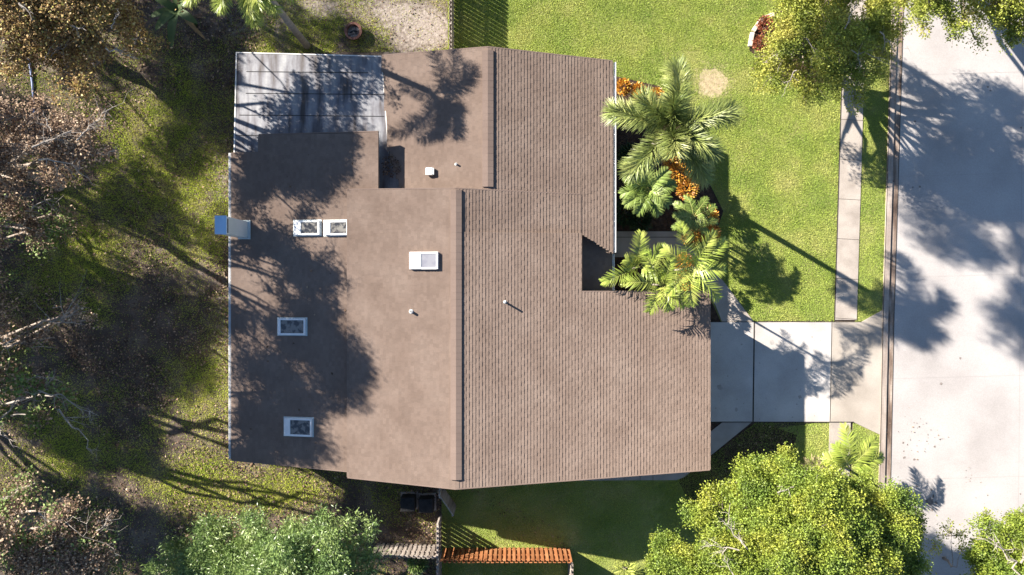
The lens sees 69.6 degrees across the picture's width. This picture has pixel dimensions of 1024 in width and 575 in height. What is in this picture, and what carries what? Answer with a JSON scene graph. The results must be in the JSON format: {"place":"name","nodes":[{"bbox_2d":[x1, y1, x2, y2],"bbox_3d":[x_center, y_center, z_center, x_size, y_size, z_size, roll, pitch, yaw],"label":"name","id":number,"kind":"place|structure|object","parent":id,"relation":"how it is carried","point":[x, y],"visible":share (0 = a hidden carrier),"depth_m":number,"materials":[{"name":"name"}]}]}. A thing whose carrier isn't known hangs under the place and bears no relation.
{"place":"outdoors","nodes":[
{"label":"outdoors","id":0,"kind":"place"},
{"bbox_2d":[154,0,447,485],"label":"garden soil","id":1,"kind":"structure","parent":0,"point":[410,44],"depth_m":37.99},
{"bbox_2d":[150,0,205,46],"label":"banana plant","id":2,"kind":"object","parent":1,"relation":"on","point":[169,12],"visible":0.92,"depth_m":35.63,"materials":[{"name":"green plant"}]},
{"bbox_2d":[182,0,310,48],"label":"queen palm","id":3,"kind":"object","parent":1,"relation":"on","point":[251,8],"visible":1,"depth_m":29.95,"materials":[{"name":"green plant"}]},
{"bbox_2d":[344,22,361,39],"bbox_3d":[-8.129,-13.135,37.820,0.910,0.360,0.910,0,90,0],"label":"fire pit","id":4,"kind":"object","parent":1,"relation":"on","point":[352,30],"visible":1,"depth_m":37.67,"materials":[{"name":"metal"}]},
{"bbox_2d":[274,0,448,52],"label":"grass","id":5,"kind":"structure","parent":1,"relation":"on","point":[321,26],"depth_m":37.98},
{"bbox_2d":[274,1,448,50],"bbox_3d":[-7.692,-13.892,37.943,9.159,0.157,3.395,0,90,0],"label":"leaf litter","id":6,"kind":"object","parent":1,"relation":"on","point":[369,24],"visible":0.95,"depth_m":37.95,"materials":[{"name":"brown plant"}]},
{"bbox_2d":[0,0,854,574],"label":"ground","id":7,"kind":"structure","parent":0,"point":[152,534],"depth_m":38.00,"materials":[{"name":"green plant"}]},
{"bbox_2d":[29,59,34,121],"bbox_3d":[-24.761,-10.275,37.930,0.216,0.100,3.452,-4,90,0],"label":"fallen log","id":8,"kind":"object","parent":7,"relation":"on","point":[32,86],"visible":0.38,"depth_m":37.89,"materials":[{"name":"grey wood"}]},
{"bbox_2d":[0,179,82,289],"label":"autumn oak","id":9,"kind":"object","parent":7,"relation":"on","point":[31,224],"visible":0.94,"depth_m":31.04,"materials":[{"name":"brown plant"}]},
{"bbox_2d":[0,340,98,460],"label":"sycamore tree","id":10,"kind":"object","parent":7,"relation":"on","point":[6,412],"visible":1,"depth_m":31.03,"materials":[{"name":"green plant"}]},
{"bbox_2d":[0,273,102,393],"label":"autumn oak","id":11,"kind":"object","parent":7,"relation":"on","point":[27,339],"visible":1,"depth_m":30.69,"materials":[{"name":"brown plant"}]},
{"bbox_2d":[0,465,129,574],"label":"autumn oak","id":12,"kind":"object","parent":7,"relation":"on","point":[15,541],"visible":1,"depth_m":30.43,"materials":[{"name":"brown plant"}]},
{"bbox_2d":[0,87,132,232],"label":"autumn oak","id":13,"kind":"object","parent":7,"relation":"on","point":[49,144],"visible":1,"depth_m":29.32,"materials":[{"name":"brown plant"}]},
{"bbox_2d":[0,0,172,110],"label":"autumn oak","id":14,"kind":"object","parent":7,"relation":"on","point":[58,30],"visible":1,"depth_m":29.90,"materials":[{"name":"brown plant"}]},
{"bbox_2d":[175,0,193,12],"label":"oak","id":15,"kind":"object","parent":7,"relation":"on","point":[182,11],"visible":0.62,"depth_m":31.65,"materials":[{"name":"plant"}]},
{"bbox_2d":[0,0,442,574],"bbox_3d":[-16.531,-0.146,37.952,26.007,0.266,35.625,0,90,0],"label":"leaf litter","id":16,"kind":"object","parent":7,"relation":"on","point":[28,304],"visible":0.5,"depth_m":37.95,"materials":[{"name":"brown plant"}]},
{"bbox_2d":[139,499,390,574],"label":"camphor tree","id":17,"kind":"object","parent":7,"relation":"on","point":[298,548],"visible":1,"depth_m":32.50,"materials":[{"name":"green plant"}]},
{"bbox_2d":[371,543,436,558],"bbox_3d":[-5.325,13.270,37.117,3.242,1.767,0.120,2,90,0],"label":"wooden fence","id":18,"kind":"object","parent":7,"relation":"on","point":[424,551],"visible":0.85,"depth_m":36.95,"materials":[{"name":"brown wood"}]},
{"bbox_2d":[400,491,417,511],"bbox_3d":[-5.287,10.987,37.594,0.900,0.812,0.900,-1,90,0],"label":"trash bin","id":19,"kind":"object","parent":7,"relation":"on","point":[408,502],"visible":1,"depth_m":37.22,"materials":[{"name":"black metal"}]},
{"bbox_2d":[406,557,429,574],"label":"green shrub","id":20,"kind":"object","parent":7,"relation":"on","point":[419,568],"visible":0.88,"depth_m":36.89,"materials":[{"name":"green plant"}]},
{"bbox_2d":[418,493,435,512],"bbox_3d":[-4.362,11.053,37.594,0.900,0.812,0.900,-1,90,0],"label":"trash bin","id":21,"kind":"object","parent":7,"relation":"on","point":[427,503],"visible":1,"depth_m":37.22,"materials":[{"name":"black plastic"}]},
{"bbox_2d":[436,513,441,574],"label":"wooden fence","id":22,"kind":"object","parent":7,"relation":"on","point":[439,546],"visible":0.93,"depth_m":36.75,"materials":[{"name":"grey wood"}]},
{"bbox_2d":[215,46,710,489],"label":"house","id":23,"kind":"structure","parent":7,"relation":"on","point":[486,328],"depth_m":33.95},
{"bbox_2d":[240,154,352,450],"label":"leaf litter","id":24,"kind":"object","parent":23,"relation":"on","point":[314,314],"visible":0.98,"depth_m":34.37,"materials":[{"name":"brown plant"}]},
{"bbox_2d":[381,154,402,177],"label":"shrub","id":25,"kind":"object","parent":23,"relation":"on","point":[387,167],"visible":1,"depth_m":34.67,"materials":[{"name":"brown plant"}]},
{"bbox_2d":[830,310,882,433],"bbox_3d":[17.761,4.378,38.085,2.710,0.300,6.410,0,90,0],"label":"driveway apron","id":26,"kind":"object","parent":7,"relation":"on","point":[856,365],"visible":1,"depth_m":37.94,"materials":[{"name":"concrete"}]},
{"bbox_2d":[852,1,891,490],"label":"verge","id":27,"kind":"structure","parent":7,"relation":"on","point":[863,174],"depth_m":37.99,"materials":[{"name":"green plant"}]},
{"bbox_2d":[888,0,1023,54],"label":"live oak","id":28,"kind":"object","parent":27,"relation":"on","point":[1007,14],"visible":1,"depth_m":30.24,"materials":[{"name":"green plant"}]},
{"bbox_2d":[878,4,897,490],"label":"curb","id":29,"kind":"structure","parent":7,"relation":"on","point":[887,268],"depth_m":37.90,"materials":[{"name":"concrete"}]},
{"bbox_2d":[879,9,903,486],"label":"kerb joints","id":30,"kind":"object","parent":29,"relation":"on","point":[885,252],"visible":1,"depth_m":37.90,"materials":[{"name":"grey concrete"}]},
{"bbox_2d":[923,515,970,567],"bbox_3d":[21.407,12.511,36.377,2.875,3.446,2.452,21,90,0],"label":"sapling","id":31,"kind":"object","parent":7,"relation":"on","point":[957,534],"visible":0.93,"depth_m":35.38,"materials":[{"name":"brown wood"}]},
{"bbox_2d":[441,422,829,574],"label":"side lawn","id":32,"kind":"structure","parent":0,"point":[557,520],"depth_m":37.98,"materials":[{"name":"green plant"}]},
{"bbox_2d":[439,489,455,516],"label":"wooden gate","id":33,"kind":"structure","parent":32,"relation":"on","point":[447,500],"depth_m":36.94,"materials":[{"name":"grey wood"}]},
{"bbox_2d":[440,548,571,562],"bbox_3d":[-0.290,13.470,37.065,6.510,1.869,0.120,0,90,0],"label":"wooden fence","id":34,"kind":"object","parent":32,"relation":"on","point":[492,555],"visible":1,"depth_m":36.95,"materials":[{"name":"brown wood"}]},
{"bbox_2d":[463,489,592,562],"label":"leaf litter","id":35,"kind":"object","parent":32,"relation":"on","point":[523,521],"visible":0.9,"depth_m":37.95,"materials":[{"name":"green plant"}]},
{"bbox_2d":[568,556,572,574],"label":"wooden fence","id":36,"kind":"object","parent":32,"relation":"on","point":[570,568],"visible":0.66,"depth_m":36.43,"materials":[{"name":"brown wood"}]},
{"bbox_2d":[613,558,636,574],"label":"rosette plant","id":37,"kind":"object","parent":32,"relation":"on","point":[630,568],"visible":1,"depth_m":37.56,"materials":[{"name":"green plant"}]},
{"bbox_2d":[642,441,936,574],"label":"oak tree","id":38,"kind":"object","parent":32,"relation":"on","point":[781,517],"visible":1,"depth_m":30.86,"materials":[{"name":"green plant"}]},
{"bbox_2d":[821,422,884,471],"bbox_3d":[16.572,8.022,36.526,2.953,2.948,2.531,22,90,0],"label":"areca palm","id":39,"kind":"object","parent":32,"relation":"on","point":[841,457],"visible":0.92,"depth_m":35.28,"materials":[{"name":"green plant"}]},
{"bbox_2d":[447,0,840,321],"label":"front lawn","id":40,"kind":"structure","parent":0,"point":[730,169],"depth_m":37.99,"materials":[{"name":"green plant"}]},
{"bbox_2d":[449,0,453,48],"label":"wooden fence","id":41,"kind":"object","parent":40,"relation":"on","point":[451,23],"visible":0.6,"depth_m":36.98,"materials":[{"name":"brown wood"}]},
{"bbox_2d":[615,257,720,321],"bbox_3d":[7.864,0.099,38.127,5.816,0.300,3.337,0,90,0],"label":"front bed","id":42,"kind":"object","parent":40,"relation":"on","point":[714,314],"visible":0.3,"depth_m":37.98,"materials":[{"name":"brown soil"}]},
{"bbox_2d":[599,230,669,286],"bbox_3d":[5.595,-1.318,35.542,3.276,4.915,2.691,0,90,0],"label":"areca palm","id":43,"kind":"object","parent":42,"relation":"on","point":[628,261],"visible":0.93,"depth_m":33.41,"materials":[{"name":"green plant"}]},
{"bbox_2d":[622,249,693,315],"bbox_3d":[6.711,-0.138,35.476,3.316,5.048,2.942,31,90,0],"label":"areca palm","id":44,"kind":"object","parent":42,"relation":"on","point":[664,298],"visible":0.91,"depth_m":33.34,"materials":[{"name":"green plant"}]},
{"bbox_2d":[674,278,693,290],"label":"croton shrub","id":45,"kind":"object","parent":42,"relation":"on","point":[687,286],"visible":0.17,"depth_m":36.03,"materials":[{"name":"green plant"}]},
{"bbox_2d":[674,252,694,271],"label":"croton shrub","id":46,"kind":"object","parent":42,"relation":"on","point":[683,263],"visible":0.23,"depth_m":36.05,"materials":[{"name":"green plant"}]},
{"bbox_2d":[660,221,728,307],"bbox_3d":[8.173,-1.004,35.130,3.227,5.739,3.932,0,90,0],"label":"areca palm","id":47,"kind":"object","parent":42,"relation":"on","point":[677,284],"visible":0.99,"depth_m":32.94,"materials":[{"name":"green plant"}]},
{"bbox_2d":[616,76,722,230],"bbox_3d":[8.013,-6.923,38.128,5.783,0.300,8.063,0,90,0],"label":"planting bed","id":48,"kind":"object","parent":40,"relation":"on","point":[665,221],"visible":0.3,"depth_m":37.98,"materials":[{"name":"black soil"}]},
{"bbox_2d":[616,77,632,96],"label":"croton shrub","id":49,"kind":"object","parent":48,"relation":"on","point":[628,85],"visible":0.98,"depth_m":37.15,"materials":[{"name":"orange plant"}]},
{"bbox_2d":[616,198,640,229],"bbox_3d":[5.836,-3.850,37.586,1.717,1.323,1.718,40,90,0],"label":"fern","id":50,"kind":"object","parent":48,"relation":"on","point":[624,219],"visible":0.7,"depth_m":37.39,"materials":[{"name":"green plant"}]},
{"bbox_2d":[616,141,640,169],"bbox_3d":[6.046,-6.670,37.580,1.623,1.219,1.658,0,90,0],"label":"fern","id":51,"kind":"object","parent":48,"relation":"on","point":[622,152],"visible":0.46,"depth_m":37.41,"materials":[{"name":"green plant"}]},
{"bbox_2d":[630,81,646,98],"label":"croton shrub","id":52,"kind":"object","parent":48,"relation":"on","point":[635,85],"visible":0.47,"depth_m":37.16,"materials":[{"name":"orange plant"}]},
{"bbox_2d":[626,208,652,233],"bbox_3d":[6.476,-3.401,37.532,1.496,1.152,1.585,0,90,0],"label":"fern","id":53,"kind":"object","parent":48,"relation":"on","point":[646,218],"visible":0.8,"depth_m":37.35,"materials":[{"name":"green plant"}]},
{"bbox_2d":[618,163,677,217],"bbox_3d":[6.288,-4.518,35.730,2.759,4.539,2.676,0,90,0],"label":"areca palm","id":54,"kind":"object","parent":48,"relation":"on","point":[639,199],"visible":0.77,"depth_m":33.76,"materials":[{"name":"green plant"}]},
{"bbox_2d":[650,86,664,100],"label":"croton shrub","id":55,"kind":"object","parent":48,"relation":"on","point":[658,90],"visible":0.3,"depth_m":37.12,"materials":[{"name":"orange plant"}]},
{"bbox_2d":[661,154,681,168],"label":"croton shrub","id":56,"kind":"object","parent":48,"relation":"on","point":[665,163],"visible":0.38,"depth_m":36.05,"materials":[{"name":"orange plant"}]},
{"bbox_2d":[602,53,745,189],"bbox_3d":[6.674,-6.866,33.573,6.105,8.854,5.632,0,90,0],"label":"foxtail palm","id":57,"kind":"object","parent":48,"relation":"on","point":[690,143],"visible":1,"depth_m":30.13,"materials":[{"name":"green plant"}]},
{"bbox_2d":[669,160,689,185],"bbox_3d":[8.189,-5.611,36.840,1.363,2.328,1.384,0,90,0],"label":"croton shrub","id":58,"kind":"object","parent":48,"relation":"on","point":[682,176],"visible":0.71,"depth_m":35.97,"materials":[{"name":"orange plant"}]},
{"bbox_2d":[675,178,699,200],"bbox_3d":[8.627,-4.820,36.850,1.271,2.312,1.308,0,90,0],"label":"croton shrub","id":59,"kind":"object","parent":48,"relation":"on","point":[693,193],"visible":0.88,"depth_m":36.01,"materials":[{"name":"orange plant"}]},
{"bbox_2d":[671,194,718,241],"bbox_3d":[8.873,-3.411,36.732,2.353,2.537,2.433,0,90,0],"label":"dwarf palm","id":60,"kind":"object","parent":48,"relation":"on","point":[701,222],"visible":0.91,"depth_m":35.77,"materials":[{"name":"green plant"}]},
{"bbox_2d":[694,204,719,229],"bbox_3d":[9.571,-3.444,36.864,1.330,2.282,1.310,0,90,0],"label":"croton shrub","id":61,"kind":"object","parent":48,"relation":"on","point":[715,214],"visible":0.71,"depth_m":36.01,"materials":[{"name":"orange plant"}]},
{"bbox_2d":[681,223,704,246],"bbox_3d":[8.879,-2.609,36.856,1.340,2.303,1.328,0,90,0],"label":"croton shrub","id":62,"kind":"object","parent":40,"relation":"on","point":[698,236],"visible":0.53,"depth_m":35.99,"materials":[{"name":"green plant"}]},
{"bbox_2d":[699,224,720,243],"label":"croton shrub","id":63,"kind":"object","parent":40,"relation":"on","point":[716,229],"visible":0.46,"depth_m":36.01,"materials":[{"name":"green plant"}]},
{"bbox_2d":[678,51,744,114],"bbox_3d":[10.311,-10.545,37.983,3.440,0.001,3.280,0,90,0],"label":"dry patch","id":64,"kind":"object","parent":40,"relation":"on","point":[707,79],"visible":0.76,"depth_m":37.98,"materials":[{"name":"beige soil"}]},
{"bbox_2d":[745,0,914,116],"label":"live oak","id":65,"kind":"object","parent":40,"relation":"on","point":[850,42],"visible":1,"depth_m":32.55,"materials":[{"name":"green plant"}]},
{"bbox_2d":[612,231,682,256],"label":"porch slab","id":66,"kind":"structure","parent":0,"point":[624,239],"depth_m":37.91,"materials":[{"name":"grey concrete"}]},
{"bbox_2d":[578,422,750,480],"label":"side path","id":67,"kind":"structure","parent":0,"point":[722,433],"depth_m":37.95,"materials":[{"name":"grey concrete"}]},
{"bbox_2d":[682,245,753,321],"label":"front path","id":68,"kind":"structure","parent":0,"point":[729,307],"depth_m":37.95,"materials":[{"name":"concrete"}]},
{"bbox_2d":[679,424,796,505],"bbox_3d":[11.648,9.136,38.124,6.113,0.300,4.230,0,90,0],"label":"drive side bed","id":69,"kind":"object","parent":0,"point":[731,442],"visible":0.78,"depth_m":37.97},
{"bbox_2d":[719,424,798,471],"bbox_3d":[12.740,8.316,37.958,4.134,0.162,2.526,0,90,0],"label":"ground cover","id":70,"kind":"object","parent":69,"relation":"on","point":[767,442],"visible":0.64,"depth_m":37.95,"materials":[{"name":"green plant"}]},
{"bbox_2d":[711,322,831,421],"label":"driveway","id":71,"kind":"structure","parent":0,"point":[805,355],"depth_m":37.94,"materials":[{"name":"concrete"}]},
{"bbox_2d":[715,334,820,419],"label":"driveway stains","id":72,"kind":"object","parent":71,"relation":"on","point":[719,387],"visible":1,"depth_m":37.93,"materials":[{"name":"grey concrete"}]},
{"bbox_2d":[749,11,830,82],"bbox_3d":[14.374,-12.540,38.126,4.296,0.300,3.965,0,90,0],"label":"corner bed","id":73,"kind":"object","parent":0,"point":[757,32],"visible":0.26,"depth_m":37.98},
{"bbox_2d":[748,32,754,46],"bbox_3d":[12.325,-12.771,37.915,0.220,0.170,0.739,10,90,0],"label":"edging stone","id":74,"kind":"object","parent":73,"relation":"on","point":[751,37],"visible":1,"depth_m":37.83,"materials":[{"name":"grey stone"}]},
{"bbox_2d":[752,18,760,31],"bbox_3d":[12.639,-13.498,37.915,0.220,0.170,0.734,36,90,0],"label":"edging stone","id":75,"kind":"object","parent":73,"relation":"on","point":[754,28],"visible":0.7,"depth_m":37.83,"materials":[{"name":"grey stone"}]},
{"bbox_2d":[751,34,768,50],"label":"red shrub","id":76,"kind":"object","parent":73,"relation":"on","point":[755,40],"visible":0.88,"depth_m":37.54,"materials":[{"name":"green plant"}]},
{"bbox_2d":[755,14,775,34],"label":"red shrub","id":77,"kind":"object","parent":73,"relation":"on","point":[761,22],"visible":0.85,"depth_m":37.52,"materials":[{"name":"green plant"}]},
{"bbox_2d":[800,454,827,469],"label":"grass tuft","id":78,"kind":"object","parent":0,"point":[813,459],"visible":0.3,"depth_m":37.60,"materials":[{"name":"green plant"}]},
{"bbox_2d":[829,422,850,475],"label":"sidewalk","id":79,"kind":"structure","parent":0,"point":[834,427],"depth_m":37.95,"materials":[{"name":"concrete"}]},
{"bbox_2d":[835,0,865,319],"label":"sidewalk","id":80,"kind":"structure","parent":0,"point":[849,218],"depth_m":37.95,"materials":[{"name":"concrete"}]},
{"bbox_2d":[752,119,862,421],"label":"slab joints","id":81,"kind":"object","parent":80,"relation":"on","point":[831,339],"visible":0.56,"depth_m":37.93,"materials":[{"name":"grey concrete"}]},
{"bbox_2d":[834,91,841,319],"bbox_3d":[17.333,-21.462,37.946,0.060,0.001,46.282,2,90,0],"label":"edging gap","id":82,"kind":"object","parent":80,"relation":"on","point":[837,206],"visible":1,"depth_m":37.95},
{"bbox_2d":[851,424,879,492],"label":"grass","id":83,"kind":"structure","parent":0,"point":[865,451],"depth_m":37.98,"materials":[{"name":"green plant"}]},
{"bbox_2d":[891,0,1023,574],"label":"road","id":84,"kind":"structure","parent":0,"point":[955,226],"depth_m":37.98,"materials":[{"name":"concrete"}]},
{"bbox_2d":[885,6,902,484],"bbox_3d":[19.680,0.014,38.118,0.547,0.300,89.257,1,90,0],"label":"gutter pan","id":85,"kind":"object","parent":84,"relation":"on","point":[892,269],"visible":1,"depth_m":37.97,"materials":[{"name":"grey concrete"}]},
{"bbox_2d":[898,407,987,504],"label":"leaf litter","id":86,"kind":"object","parent":84,"relation":"on","point":[924,451],"visible":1,"depth_m":37.97,"materials":[{"name":"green plant"}]},
{"bbox_2d":[896,49,1022,510],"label":"street joints","id":87,"kind":"object","parent":84,"relation":"on","point":[1001,274],"visible":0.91,"depth_m":37.98,"materials":[{"name":"grey concrete"}]},
{"bbox_2d":[898,86,1021,511],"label":"street stains","id":88,"kind":"object","parent":84,"relation":"on","point":[929,500],"visible":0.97,"depth_m":37.98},
{"bbox_2d":[959,504,1023,574],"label":"oak tree","id":89,"kind":"object","parent":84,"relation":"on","point":[1001,552],"visible":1,"depth_m":33.09,"materials":[{"name":"green plant"}]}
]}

